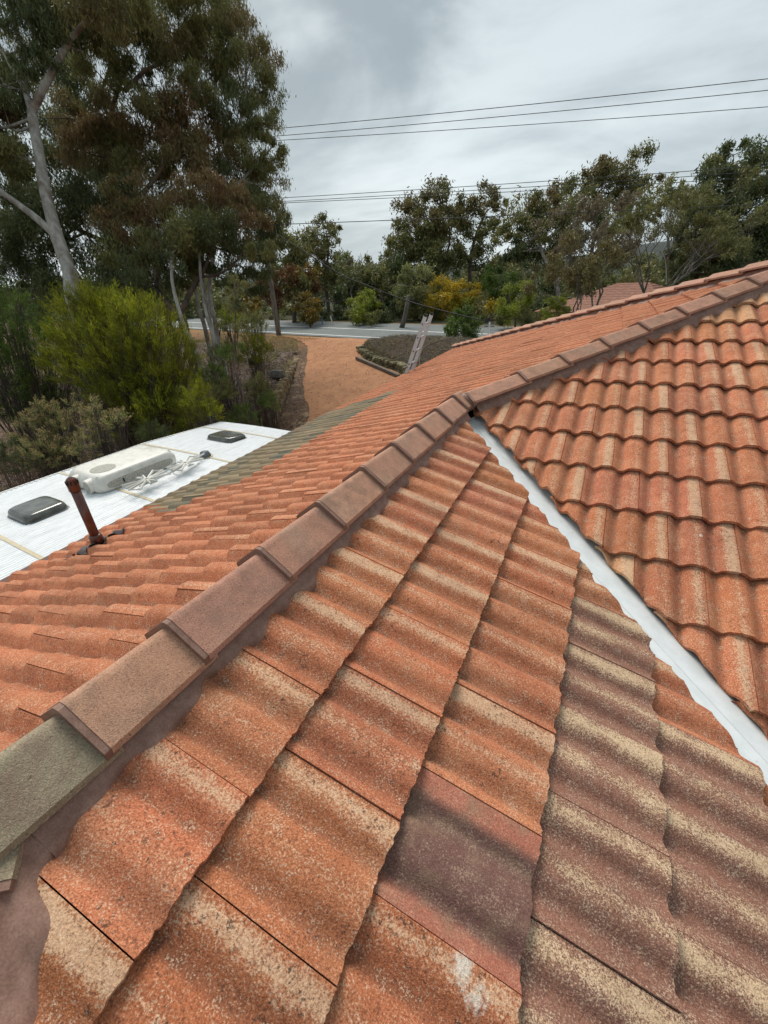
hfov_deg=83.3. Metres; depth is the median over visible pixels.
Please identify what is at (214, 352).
shrub
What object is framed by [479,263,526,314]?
evergreen tree
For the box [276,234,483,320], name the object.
service cable
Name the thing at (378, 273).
gum tree
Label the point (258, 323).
shrub
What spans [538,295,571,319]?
shrub
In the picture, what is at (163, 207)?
gum tree
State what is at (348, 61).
sky
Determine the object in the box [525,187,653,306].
tree
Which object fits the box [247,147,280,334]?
utility pole
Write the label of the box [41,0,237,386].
gum tree
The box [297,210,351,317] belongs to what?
gum tree
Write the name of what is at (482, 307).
wattle
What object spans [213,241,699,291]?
hills
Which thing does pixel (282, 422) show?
leaf litter
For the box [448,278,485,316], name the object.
wattle
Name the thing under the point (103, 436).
grevillea
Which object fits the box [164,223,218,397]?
young gum tree
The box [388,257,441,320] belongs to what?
gum tree
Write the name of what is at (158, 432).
shrub
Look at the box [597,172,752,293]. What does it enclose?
tree
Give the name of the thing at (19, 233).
gum tree
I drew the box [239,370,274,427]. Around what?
shrub
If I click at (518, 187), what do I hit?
power line
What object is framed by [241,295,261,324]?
roadside bush
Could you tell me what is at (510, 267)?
gum tree
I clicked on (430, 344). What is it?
garden hose
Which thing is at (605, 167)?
gum tree
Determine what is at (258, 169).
gum tree
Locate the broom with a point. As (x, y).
(212, 405)
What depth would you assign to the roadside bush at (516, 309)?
23.80 m
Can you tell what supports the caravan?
on the ground at (302, 349)
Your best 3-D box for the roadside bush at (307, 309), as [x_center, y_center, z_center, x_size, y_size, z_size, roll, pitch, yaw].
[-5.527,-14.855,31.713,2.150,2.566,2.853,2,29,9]
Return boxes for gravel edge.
[276,356,308,430]
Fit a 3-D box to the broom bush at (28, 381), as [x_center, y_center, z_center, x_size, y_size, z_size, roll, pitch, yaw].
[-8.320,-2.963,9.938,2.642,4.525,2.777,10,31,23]
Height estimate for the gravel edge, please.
1.232 m
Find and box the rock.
[269,369,284,377]
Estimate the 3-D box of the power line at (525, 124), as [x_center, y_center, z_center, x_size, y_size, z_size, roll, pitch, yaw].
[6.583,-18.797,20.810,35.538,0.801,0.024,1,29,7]
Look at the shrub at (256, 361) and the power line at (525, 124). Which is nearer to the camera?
the shrub at (256, 361)
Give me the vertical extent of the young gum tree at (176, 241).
5.904 m
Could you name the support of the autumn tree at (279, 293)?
on the ground at (302, 349)
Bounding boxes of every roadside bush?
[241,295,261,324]
[290,291,321,326]
[343,287,382,325]
[490,279,541,327]
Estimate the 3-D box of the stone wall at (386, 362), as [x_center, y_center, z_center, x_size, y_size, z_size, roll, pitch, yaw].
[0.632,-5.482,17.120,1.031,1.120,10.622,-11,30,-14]
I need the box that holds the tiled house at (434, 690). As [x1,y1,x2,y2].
[0,260,767,1023]
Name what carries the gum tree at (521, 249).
on the ground at (302, 349)
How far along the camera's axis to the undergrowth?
33.50 m
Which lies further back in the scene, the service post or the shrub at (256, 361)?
the service post
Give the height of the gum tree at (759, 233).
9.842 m
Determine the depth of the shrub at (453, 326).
20.41 m
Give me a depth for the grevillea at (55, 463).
7.17 m
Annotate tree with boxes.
[0,0,172,414]
[0,48,182,325]
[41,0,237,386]
[78,158,284,408]
[148,220,214,423]
[157,0,295,373]
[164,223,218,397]
[186,205,229,405]
[203,214,221,336]
[207,214,221,360]
[255,263,300,322]
[270,226,319,322]
[279,261,323,323]
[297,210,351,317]
[319,250,376,305]
[326,250,383,308]
[357,254,404,316]
[378,173,470,295]
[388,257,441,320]
[444,175,509,290]
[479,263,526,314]
[486,246,525,296]
[489,170,612,303]
[521,227,633,312]
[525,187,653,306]
[560,137,666,289]
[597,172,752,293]
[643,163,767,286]
[659,134,767,285]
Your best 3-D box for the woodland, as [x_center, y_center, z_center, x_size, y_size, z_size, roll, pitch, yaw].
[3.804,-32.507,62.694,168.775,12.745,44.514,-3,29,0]
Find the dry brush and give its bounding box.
[362,333,471,370]
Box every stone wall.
[260,355,298,427]
[356,345,411,373]
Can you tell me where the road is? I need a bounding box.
[53,315,513,338]
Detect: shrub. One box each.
[0,436,38,490]
[132,417,170,442]
[195,360,235,422]
[204,338,242,423]
[209,377,237,421]
[215,305,241,349]
[225,401,260,425]
[235,329,279,403]
[236,307,269,356]
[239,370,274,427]
[255,387,283,428]
[443,304,483,339]
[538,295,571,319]
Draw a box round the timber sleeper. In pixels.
[355,356,399,376]
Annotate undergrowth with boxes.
[217,283,613,324]
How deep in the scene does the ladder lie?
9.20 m
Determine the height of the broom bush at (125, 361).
4.537 m
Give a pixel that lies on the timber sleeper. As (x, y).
(380, 368)
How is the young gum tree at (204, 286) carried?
on the ground at (302, 349)
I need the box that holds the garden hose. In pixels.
[419,337,451,365]
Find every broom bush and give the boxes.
[0,275,91,477]
[24,272,210,449]
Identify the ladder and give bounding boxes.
[404,312,433,373]
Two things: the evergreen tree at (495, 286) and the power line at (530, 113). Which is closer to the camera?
the power line at (530, 113)
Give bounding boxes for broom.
[166,375,225,431]
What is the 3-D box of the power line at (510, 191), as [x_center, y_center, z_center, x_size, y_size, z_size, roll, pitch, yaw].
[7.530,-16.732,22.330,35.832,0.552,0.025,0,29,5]
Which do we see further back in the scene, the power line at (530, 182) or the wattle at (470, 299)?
the wattle at (470, 299)
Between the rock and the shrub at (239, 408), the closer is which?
the shrub at (239, 408)
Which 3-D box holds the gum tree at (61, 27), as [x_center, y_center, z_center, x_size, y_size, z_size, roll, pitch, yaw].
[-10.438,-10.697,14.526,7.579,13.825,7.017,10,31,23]
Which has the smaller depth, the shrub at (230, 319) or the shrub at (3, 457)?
the shrub at (3, 457)
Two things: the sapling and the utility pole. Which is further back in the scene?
the utility pole
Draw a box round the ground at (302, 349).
[0,274,668,491]
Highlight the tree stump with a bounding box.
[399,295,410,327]
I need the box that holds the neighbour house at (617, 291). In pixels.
[535,282,665,321]
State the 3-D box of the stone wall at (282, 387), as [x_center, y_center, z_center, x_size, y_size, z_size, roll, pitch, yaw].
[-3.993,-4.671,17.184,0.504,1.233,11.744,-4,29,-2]
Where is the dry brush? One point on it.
(440, 349)
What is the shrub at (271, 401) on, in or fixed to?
on the ground at (302, 349)
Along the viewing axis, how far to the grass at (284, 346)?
25.37 m
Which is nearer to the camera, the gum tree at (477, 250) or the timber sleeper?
the timber sleeper
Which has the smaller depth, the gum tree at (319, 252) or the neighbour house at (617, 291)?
the neighbour house at (617, 291)
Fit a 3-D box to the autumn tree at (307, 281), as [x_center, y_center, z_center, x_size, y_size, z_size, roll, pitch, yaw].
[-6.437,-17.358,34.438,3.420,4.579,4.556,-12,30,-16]
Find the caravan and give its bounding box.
[0,422,290,579]
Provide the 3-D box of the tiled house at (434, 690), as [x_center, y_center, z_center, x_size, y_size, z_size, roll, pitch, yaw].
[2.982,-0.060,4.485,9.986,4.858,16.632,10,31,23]
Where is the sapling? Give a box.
[212,271,253,421]
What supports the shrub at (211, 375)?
on the ground at (302, 349)
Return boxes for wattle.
[424,272,465,319]
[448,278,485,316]
[471,291,506,320]
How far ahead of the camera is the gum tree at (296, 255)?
35.33 m
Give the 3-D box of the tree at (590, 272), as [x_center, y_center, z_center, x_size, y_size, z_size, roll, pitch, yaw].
[8.052,-9.195,17.983,3.821,4.432,3.145,-12,30,-16]
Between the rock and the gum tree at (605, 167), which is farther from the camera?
the gum tree at (605, 167)
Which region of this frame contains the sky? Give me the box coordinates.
[0,0,767,285]
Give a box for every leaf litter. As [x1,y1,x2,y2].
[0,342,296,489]
[278,355,305,429]
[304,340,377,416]
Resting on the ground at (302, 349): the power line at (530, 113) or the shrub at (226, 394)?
the shrub at (226, 394)
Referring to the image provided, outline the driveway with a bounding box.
[286,336,401,421]
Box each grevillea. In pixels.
[4,393,88,481]
[63,393,133,461]
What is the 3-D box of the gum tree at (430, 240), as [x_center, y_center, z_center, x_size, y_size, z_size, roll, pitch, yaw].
[3.421,-23.337,37.935,9.468,11.286,7.913,-13,30,-17]
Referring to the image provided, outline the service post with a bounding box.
[484,318,494,334]
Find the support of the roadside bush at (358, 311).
on the ground at (302, 349)
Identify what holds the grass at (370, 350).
on the ground at (302, 349)
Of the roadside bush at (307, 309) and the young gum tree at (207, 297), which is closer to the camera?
the young gum tree at (207, 297)
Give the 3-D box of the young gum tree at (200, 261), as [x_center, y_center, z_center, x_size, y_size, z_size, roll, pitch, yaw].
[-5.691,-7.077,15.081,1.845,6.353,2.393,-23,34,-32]
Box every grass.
[194,332,318,352]
[363,340,385,356]
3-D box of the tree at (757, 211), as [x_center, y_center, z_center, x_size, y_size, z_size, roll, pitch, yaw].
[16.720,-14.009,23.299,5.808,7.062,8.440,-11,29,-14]
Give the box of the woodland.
[0,244,767,328]
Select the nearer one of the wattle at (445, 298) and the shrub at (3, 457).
the shrub at (3, 457)
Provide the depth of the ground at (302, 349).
20.59 m
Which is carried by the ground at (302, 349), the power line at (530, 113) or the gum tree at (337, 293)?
the gum tree at (337, 293)
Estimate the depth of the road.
28.84 m
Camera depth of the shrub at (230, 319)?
20.93 m
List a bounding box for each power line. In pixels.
[241,204,764,225]
[258,106,767,141]
[273,78,767,128]
[273,90,767,136]
[281,171,764,201]
[283,165,767,197]
[287,176,767,202]
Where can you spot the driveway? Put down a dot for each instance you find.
(322, 376)
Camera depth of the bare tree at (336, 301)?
37.51 m
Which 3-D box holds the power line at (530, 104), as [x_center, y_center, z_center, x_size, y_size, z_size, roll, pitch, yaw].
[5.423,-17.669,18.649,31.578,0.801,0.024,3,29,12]
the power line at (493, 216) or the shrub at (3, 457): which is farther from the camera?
the power line at (493, 216)

